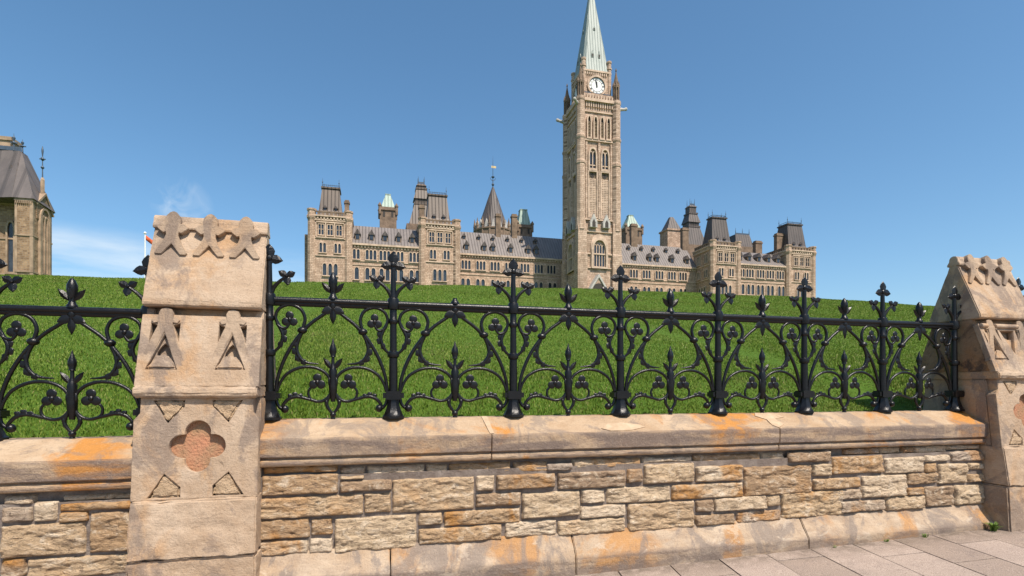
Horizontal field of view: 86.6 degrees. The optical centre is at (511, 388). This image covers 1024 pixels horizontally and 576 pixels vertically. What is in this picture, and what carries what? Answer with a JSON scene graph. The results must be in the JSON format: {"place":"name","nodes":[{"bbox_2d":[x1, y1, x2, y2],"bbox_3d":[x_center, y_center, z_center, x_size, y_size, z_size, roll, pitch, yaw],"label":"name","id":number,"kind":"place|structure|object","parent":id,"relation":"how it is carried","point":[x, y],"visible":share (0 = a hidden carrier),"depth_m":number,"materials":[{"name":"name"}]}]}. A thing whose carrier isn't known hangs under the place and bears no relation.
{"place":"outdoors","nodes":[
{"label":"outdoors","id":0,"kind":"place"},
{"bbox_2d":[0,274,934,437],"bbox_3d":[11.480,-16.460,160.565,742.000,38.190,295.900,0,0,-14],"label":"lawn hill","id":1,"kind":"structure","parent":0,"point":[755,353],"depth_m":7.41,"materials":[{"name":"green plant"}]},
{"bbox_2d":[0,136,54,274],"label":"stone building","id":2,"kind":"structure","parent":1,"relation":"on","point":[27,212],"depth_m":89.64,"materials":[{"name":"stone"}]},
{"bbox_2d":[4,220,14,274],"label":"window","id":3,"kind":"structure","parent":2,"relation":"in","point":[10,225],"depth_m":89.90,"materials":[{"name":"brown stone"}]},
{"bbox_2d":[42,215,48,274],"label":"window","id":4,"kind":"structure","parent":2,"relation":"in","point":[45,226],"depth_m":91.03,"materials":[{"name":"brown stone"}]},
{"bbox_2d":[144,232,152,277],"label":"flagpole","id":5,"kind":"object","parent":1,"relation":"on","point":[148,239],"visible":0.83,"depth_m":65.65,"materials":[{"name":"white metal"}]},
{"bbox_2d":[473,166,510,234],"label":"library building","id":6,"kind":"structure","parent":1,"relation":"on","point":[486,224],"depth_m":201.36,"materials":[{"name":"stone"}]},
{"bbox_2d":[305,178,816,297],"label":"parliament building","id":7,"kind":"structure","parent":1,"relation":"on","point":[430,244],"depth_m":156.70,"materials":[{"name":"stone"}]},
{"bbox_2d":[318,223,324,235],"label":"window","id":8,"kind":"structure","parent":7,"relation":"in","point":[320,226],"depth_m":133.06,"materials":[{"name":"stone"}]},
{"bbox_2d":[318,242,326,253],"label":"window","id":9,"kind":"structure","parent":7,"relation":"in","point":[322,246],"depth_m":133.16,"materials":[{"name":"stone"}]},
{"bbox_2d":[322,262,337,276],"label":"window","id":10,"kind":"structure","parent":7,"relation":"in","point":[331,268],"depth_m":133.58,"materials":[{"name":"stone"}]},
{"bbox_2d":[327,224,333,236],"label":"window","id":11,"kind":"structure","parent":7,"relation":"in","point":[329,226],"depth_m":133.58,"materials":[{"name":"stone"}]},
{"bbox_2d":[333,243,341,254],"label":"window","id":12,"kind":"structure","parent":7,"relation":"in","point":[337,247],"depth_m":134.04,"materials":[{"name":"stone"}]},
{"bbox_2d":[336,225,342,236],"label":"window","id":13,"kind":"structure","parent":7,"relation":"in","point":[338,227],"depth_m":134.17,"materials":[{"name":"stone"}]},
{"bbox_2d":[352,266,359,280],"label":"window","id":14,"kind":"structure","parent":7,"relation":"in","point":[356,270],"depth_m":135.75,"materials":[{"name":"stone"}]},
{"bbox_2d":[352,248,360,259],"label":"window","id":15,"kind":"structure","parent":7,"relation":"in","point":[355,252],"depth_m":135.69,"materials":[{"name":"stone"}]},
{"bbox_2d":[364,267,375,280],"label":"window","id":16,"kind":"structure","parent":7,"relation":"in","point":[367,270],"depth_m":136.45,"materials":[{"name":"stone"}]},
{"bbox_2d":[365,249,376,260],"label":"window","id":17,"kind":"structure","parent":7,"relation":"in","point":[370,255],"depth_m":136.55,"materials":[{"name":"stone"}]},
{"bbox_2d":[379,268,389,281],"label":"window","id":18,"kind":"structure","parent":7,"relation":"in","point":[381,271],"depth_m":137.42,"materials":[{"name":"stone"}]},
{"bbox_2d":[379,250,390,261],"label":"window","id":19,"kind":"structure","parent":7,"relation":"in","point":[383,255],"depth_m":137.39,"materials":[{"name":"stone"}]},
{"bbox_2d":[394,251,403,262],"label":"window","id":20,"kind":"structure","parent":7,"relation":"in","point":[400,255],"depth_m":138.40,"materials":[{"name":"stone"}]},
{"bbox_2d":[396,270,403,282],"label":"window","id":21,"kind":"structure","parent":7,"relation":"in","point":[401,273],"depth_m":138.43,"materials":[{"name":"stone"}]},
{"bbox_2d":[408,252,418,263],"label":"window","id":22,"kind":"structure","parent":7,"relation":"in","point":[413,257],"depth_m":139.25,"materials":[{"name":"stone"}]},
{"bbox_2d":[409,269,418,282],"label":"window","id":23,"kind":"structure","parent":7,"relation":"in","point":[411,272],"depth_m":139.21,"materials":[{"name":"stone"}]},
{"bbox_2d":[428,231,434,242],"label":"window","id":24,"kind":"structure","parent":7,"relation":"in","point":[431,234],"depth_m":139.76,"materials":[{"name":"stone"}]},
{"bbox_2d":[429,249,436,259],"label":"window","id":25,"kind":"structure","parent":7,"relation":"in","point":[432,253],"depth_m":139.76,"materials":[{"name":"stone"}]},
{"bbox_2d":[432,268,446,281],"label":"window","id":26,"kind":"structure","parent":7,"relation":"in","point":[434,273],"depth_m":140.27,"materials":[{"name":"stone"}]},
{"bbox_2d":[437,232,442,243],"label":"window","id":27,"kind":"structure","parent":7,"relation":"in","point":[439,234],"depth_m":140.30,"materials":[{"name":"stone"}]},
{"bbox_2d":[443,250,449,260],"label":"window","id":28,"kind":"structure","parent":7,"relation":"in","point":[446,254],"depth_m":140.65,"materials":[{"name":"stone"}]},
{"bbox_2d":[445,232,450,243],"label":"window","id":29,"kind":"structure","parent":7,"relation":"in","point":[447,235],"depth_m":140.82,"materials":[{"name":"stone"}]},
{"bbox_2d":[460,278,470,285],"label":"window","id":30,"kind":"structure","parent":7,"relation":"in","point":[468,282],"depth_m":149.99,"materials":[{"name":"stone"}]},
{"bbox_2d":[461,259,470,269],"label":"window","id":31,"kind":"structure","parent":7,"relation":"in","point":[465,265],"depth_m":150.01,"materials":[{"name":"stone"}]},
{"bbox_2d":[475,278,484,285],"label":"window","id":32,"kind":"structure","parent":7,"relation":"in","point":[477,282],"depth_m":151.00,"materials":[{"name":"stone"}]},
{"bbox_2d":[475,260,485,270],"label":"window","id":33,"kind":"structure","parent":7,"relation":"in","point":[480,266],"depth_m":151.04,"materials":[{"name":"stone"}]},
{"bbox_2d":[490,261,499,271],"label":"window","id":34,"kind":"structure","parent":7,"relation":"in","point":[494,266],"depth_m":152.04,"materials":[{"name":"stone"}]},
{"bbox_2d":[490,279,499,285],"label":"window","id":35,"kind":"structure","parent":7,"relation":"in","point":[492,280],"depth_m":152.00,"materials":[{"name":"stone"}]},
{"bbox_2d":[504,262,509,269],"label":"window","id":36,"kind":"structure","parent":7,"relation":"in","point":[506,265],"depth_m":152.93,"materials":[{"name":"stone"}]},
{"bbox_2d":[520,263,529,273],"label":"window","id":37,"kind":"structure","parent":7,"relation":"in","point":[525,267],"depth_m":154.32,"materials":[{"name":"stone"}]},
{"bbox_2d":[533,264,543,273],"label":"window","id":38,"kind":"structure","parent":7,"relation":"in","point":[538,269],"depth_m":155.23,"materials":[{"name":"stone"}]},
{"bbox_2d":[534,281,542,287],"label":"window","id":39,"kind":"structure","parent":7,"relation":"in","point":[536,283],"depth_m":155.19,"materials":[{"name":"stone"}]},
{"bbox_2d":[546,264,556,274],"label":"window","id":40,"kind":"structure","parent":7,"relation":"in","point":[550,269],"depth_m":156.21,"materials":[{"name":"stone"}]},
{"bbox_2d":[548,282,556,287],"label":"window","id":41,"kind":"structure","parent":7,"relation":"in","point":[549,284],"depth_m":156.25,"materials":[{"name":"stone"}]},
{"bbox_2d":[629,269,638,278],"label":"window","id":42,"kind":"structure","parent":7,"relation":"in","point":[633,274],"depth_m":162.64,"materials":[{"name":"stone"}]},
{"bbox_2d":[642,269,650,279],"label":"window","id":43,"kind":"structure","parent":7,"relation":"in","point":[646,274],"depth_m":163.67,"materials":[{"name":"stone"}]},
{"bbox_2d":[642,286,650,291],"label":"window","id":44,"kind":"structure","parent":7,"relation":"in","point":[644,287],"depth_m":163.63,"materials":[{"name":"stone"}]},
{"bbox_2d":[655,287,662,291],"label":"window","id":45,"kind":"structure","parent":7,"relation":"in","point":[660,289],"depth_m":164.71,"materials":[{"name":"stone"}]},
{"bbox_2d":[655,270,663,279],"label":"window","id":46,"kind":"structure","parent":7,"relation":"in","point":[659,275],"depth_m":164.69,"materials":[{"name":"stone"}]},
{"bbox_2d":[667,271,676,280],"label":"window","id":47,"kind":"structure","parent":7,"relation":"in","point":[671,276],"depth_m":165.76,"materials":[{"name":"stone"}]},
{"bbox_2d":[678,272,686,281],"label":"window","id":48,"kind":"structure","parent":7,"relation":"in","point":[682,276],"depth_m":166.74,"materials":[{"name":"stone"}]},
{"bbox_2d":[696,256,699,266],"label":"window","id":49,"kind":"structure","parent":7,"relation":"in","point":[698,258],"depth_m":166.53,"materials":[{"name":"stone"}]},
{"bbox_2d":[696,272,700,280],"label":"window","id":50,"kind":"structure","parent":7,"relation":"in","point":[698,273],"depth_m":166.57,"materials":[{"name":"stone"}]},
{"bbox_2d":[698,286,705,292],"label":"window","id":51,"kind":"structure","parent":7,"relation":"in","point":[703,289],"depth_m":164.39,"materials":[{"name":"stone"}]},
{"bbox_2d":[703,269,707,278],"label":"window","id":52,"kind":"structure","parent":7,"relation":"in","point":[705,270],"depth_m":162.85,"materials":[{"name":"stone"}]},
{"bbox_2d":[704,253,707,263],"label":"window","id":53,"kind":"structure","parent":7,"relation":"in","point":[705,255],"depth_m":162.79,"materials":[{"name":"stone"}]},
{"bbox_2d":[717,252,722,261],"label":"window","id":54,"kind":"structure","parent":7,"relation":"in","point":[719,254],"depth_m":160.74,"materials":[{"name":"stone"}]},
{"bbox_2d":[718,267,723,276],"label":"window","id":55,"kind":"structure","parent":7,"relation":"in","point":[721,270],"depth_m":160.90,"materials":[{"name":"stone"}]},
{"bbox_2d":[720,285,731,294],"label":"window","id":56,"kind":"structure","parent":7,"relation":"in","point":[728,289],"depth_m":161.41,"materials":[{"name":"stone"}]},
{"bbox_2d":[724,252,728,262],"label":"window","id":57,"kind":"structure","parent":7,"relation":"in","point":[726,255],"depth_m":161.37,"materials":[{"name":"stone"}]},
{"bbox_2d":[728,268,733,277],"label":"window","id":58,"kind":"structure","parent":7,"relation":"in","point":[731,270],"depth_m":161.72,"materials":[{"name":"stone"}]},
{"bbox_2d":[730,253,734,262],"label":"window","id":59,"kind":"structure","parent":7,"relation":"in","point":[732,255],"depth_m":161.78,"materials":[{"name":"stone"}]},
{"bbox_2d":[741,284,744,294],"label":"window","id":60,"kind":"structure","parent":7,"relation":"in","point":[742,285],"depth_m":163.47,"materials":[{"name":"stone"}]},
{"bbox_2d":[741,268,745,277],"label":"window","id":61,"kind":"structure","parent":7,"relation":"in","point":[742,269],"depth_m":163.43,"materials":[{"name":"stone"}]},
{"bbox_2d":[745,268,753,277],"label":"window","id":62,"kind":"structure","parent":7,"relation":"in","point":[749,273],"depth_m":164.01,"materials":[{"name":"stone"}]},
{"bbox_2d":[746,284,754,294],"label":"window","id":63,"kind":"structure","parent":7,"relation":"in","point":[750,290],"depth_m":164.15,"materials":[{"name":"stone"}]},
{"bbox_2d":[756,269,764,278],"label":"window","id":64,"kind":"structure","parent":7,"relation":"in","point":[760,274],"depth_m":164.95,"materials":[{"name":"stone"}]},
{"bbox_2d":[756,284,764,295],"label":"window","id":65,"kind":"structure","parent":7,"relation":"in","point":[759,289],"depth_m":164.95,"materials":[{"name":"stone"}]},
{"bbox_2d":[766,285,773,295],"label":"window","id":66,"kind":"structure","parent":7,"relation":"in","point":[769,289],"depth_m":165.80,"materials":[{"name":"stone"}]},
{"bbox_2d":[766,270,774,279],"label":"window","id":67,"kind":"structure","parent":7,"relation":"in","point":[770,274],"depth_m":165.80,"materials":[{"name":"stone"}]},
{"bbox_2d":[776,270,784,279],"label":"window","id":68,"kind":"structure","parent":7,"relation":"in","point":[779,274],"depth_m":166.74,"materials":[{"name":"stone"}]},
{"bbox_2d":[777,285,784,295],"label":"window","id":69,"kind":"structure","parent":7,"relation":"in","point":[780,290],"depth_m":166.82,"materials":[{"name":"stone"}]},
{"bbox_2d":[793,257,797,266],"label":"window","id":70,"kind":"structure","parent":7,"relation":"in","point":[795,259],"depth_m":167.51,"materials":[{"name":"stone"}]},
{"bbox_2d":[794,271,799,280],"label":"window","id":71,"kind":"structure","parent":7,"relation":"in","point":[796,274],"depth_m":167.51,"materials":[{"name":"stone"}]},
{"bbox_2d":[799,257,803,266],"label":"window","id":72,"kind":"structure","parent":7,"relation":"in","point":[801,259],"depth_m":167.90,"materials":[{"name":"stone"}]},
{"bbox_2d":[796,289,806,296],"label":"window","id":73,"kind":"structure","parent":7,"relation":"in","point":[798,293],"depth_m":167.72,"materials":[{"name":"stone"}]},
{"bbox_2d":[803,272,808,280],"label":"window","id":74,"kind":"structure","parent":7,"relation":"in","point":[806,274],"depth_m":168.45,"materials":[{"name":"stone"}]},
{"bbox_2d":[805,258,809,266],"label":"window","id":75,"kind":"structure","parent":7,"relation":"in","point":[807,260],"depth_m":168.54,"materials":[{"name":"stone"}]},
{"bbox_2d":[556,0,626,289],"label":"clock tower","id":76,"kind":"structure","parent":1,"relation":"on","point":[591,234],"depth_m":143.09,"materials":[{"name":"stone"}]},
{"bbox_2d":[567,128,569,151],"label":"window","id":77,"kind":"structure","parent":76,"relation":"in","point":[568,132],"depth_m":149.46,"materials":[{"name":"stone"}]},
{"bbox_2d":[568,178,570,221],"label":"window","id":78,"kind":"structure","parent":76,"relation":"in","point":[569,181],"depth_m":148.92,"materials":[{"name":"stone"}]},
{"bbox_2d":[569,125,571,148],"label":"window","id":79,"kind":"structure","parent":76,"relation":"in","point":[570,125],"depth_m":147.04,"materials":[{"name":"stone"}]},
{"bbox_2d":[569,249,571,270],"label":"window","id":80,"kind":"structure","parent":76,"relation":"in","point":[570,253],"depth_m":147.11,"materials":[{"name":"stone"}]},
{"bbox_2d":[572,121,574,145],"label":"window","id":81,"kind":"structure","parent":76,"relation":"in","point":[573,123],"depth_m":145.16,"materials":[{"name":"stone"}]},
{"bbox_2d":[573,156,574,173],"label":"window","id":82,"kind":"structure","parent":76,"relation":"in","point":[574,156],"depth_m":144.83,"materials":[{"name":"stone"}]},
{"bbox_2d":[572,173,575,220],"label":"window","id":83,"kind":"structure","parent":76,"relation":"in","point":[574,176],"depth_m":145.52,"materials":[{"name":"stone"}]},
{"bbox_2d":[574,118,575,142],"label":"window","id":84,"kind":"structure","parent":76,"relation":"in","point":[575,118],"depth_m":144.16,"materials":[{"name":"stone"}]},
{"bbox_2d":[586,114,591,138],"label":"window","id":85,"kind":"structure","parent":76,"relation":"in","point":[589,118],"depth_m":141.92,"materials":[{"name":"stone"}]},
{"bbox_2d":[590,151,595,168],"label":"window","id":86,"kind":"structure","parent":76,"relation":"in","point":[592,154],"depth_m":142.37,"materials":[{"name":"stone"}]},
{"bbox_2d":[588,170,597,218],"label":"window","id":87,"kind":"structure","parent":76,"relation":"in","point":[592,175],"depth_m":142.30,"materials":[{"name":"stone"}]},
{"bbox_2d":[593,115,598,139],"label":"window","id":88,"kind":"structure","parent":76,"relation":"in","point":[595,119],"depth_m":142.29,"materials":[{"name":"stone"}]},
{"bbox_2d":[594,244,604,266],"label":"window","id":89,"kind":"structure","parent":76,"relation":"in","point":[599,260],"depth_m":142.48,"materials":[{"name":"stone"}]},
{"bbox_2d":[599,116,604,140],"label":"window","id":90,"kind":"structure","parent":76,"relation":"in","point":[601,120],"depth_m":142.83,"materials":[{"name":"stone"}]},
{"bbox_2d":[602,152,607,170],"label":"window","id":91,"kind":"structure","parent":76,"relation":"in","point":[605,155],"depth_m":143.14,"materials":[{"name":"stone"}]},
{"bbox_2d":[600,171,609,219],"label":"window","id":92,"kind":"structure","parent":76,"relation":"in","point":[604,176],"depth_m":143.14,"materials":[{"name":"stone"}]},
{"bbox_2d":[605,117,611,140],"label":"window","id":93,"kind":"structure","parent":76,"relation":"in","point":[608,121],"depth_m":143.14,"materials":[{"name":"stone"}]},
{"bbox_2d":[0,0,1023,305],"label":"sky","id":94,"kind":"structure","parent":0,"point":[893,130],"materials":[{"name":"blue"}]},
{"bbox_2d":[575,529,1023,575],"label":"pavement","id":95,"kind":"structure","parent":0,"point":[988,552],"depth_m":4.78,"materials":[{"name":"beige stone"}]},
{"bbox_2d":[0,436,132,575],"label":"stone wall","id":96,"kind":"structure","parent":95,"relation":"on","point":[65,502],"depth_m":3.75,"materials":[{"name":"stone"}]},
{"bbox_2d":[0,255,149,439],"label":"iron railing","id":97,"kind":"object","parent":96,"relation":"on","point":[72,313],"visible":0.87,"depth_m":3.94,"materials":[{"name":"black metal"}]},
{"bbox_2d":[125,211,275,575],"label":"stone pier","id":98,"kind":"structure","parent":95,"relation":"on","point":[199,390],"depth_m":3.90,"materials":[{"name":"stone"}]},
{"bbox_2d":[259,410,993,575],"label":"stone wall","id":99,"kind":"structure","parent":95,"relation":"on","point":[548,495],"depth_m":4.70,"materials":[{"name":"stone"}]},
{"bbox_2d":[264,244,964,419],"bbox_3d":[1.500,-0.449,5.166,7.442,1.390,0.174,0,0,-14],"label":"iron railing","id":100,"kind":"object","parent":99,"relation":"on","point":[332,304],"visible":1,"depth_m":4.99,"materials":[{"name":"black metal"}]},
{"bbox_2d":[915,254,1023,531],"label":"stone pier","id":101,"kind":"structure","parent":95,"relation":"on","point":[990,344],"depth_m":5.89,"materials":[{"name":"stone"}]},
{"bbox_2d":[986,521,1002,530],"bbox_3d":[4.980,1.426,5.617,0.150,0.108,0.188,0,0,-14],"label":"weed","id":102,"kind":"object","parent":95,"relation":"on","point":[994,526],"visible":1,"depth_m":5.61,"materials":[{"name":"green plant"}]},
{"bbox_3d":[7.273,1.050,6.544,3.066,1.907,0.526,0,0,-14],"label":"stone wall","id":103,"kind":"object","parent":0,"visible":0},
{"bbox_2d":[1016,277,1023,321],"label":"iron railing","id":104,"kind":"object","parent":103,"relation":"on","point":[1020,286],"visible":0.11,"depth_m":6.27,"materials":[{"name":"black metal"}]}
]}

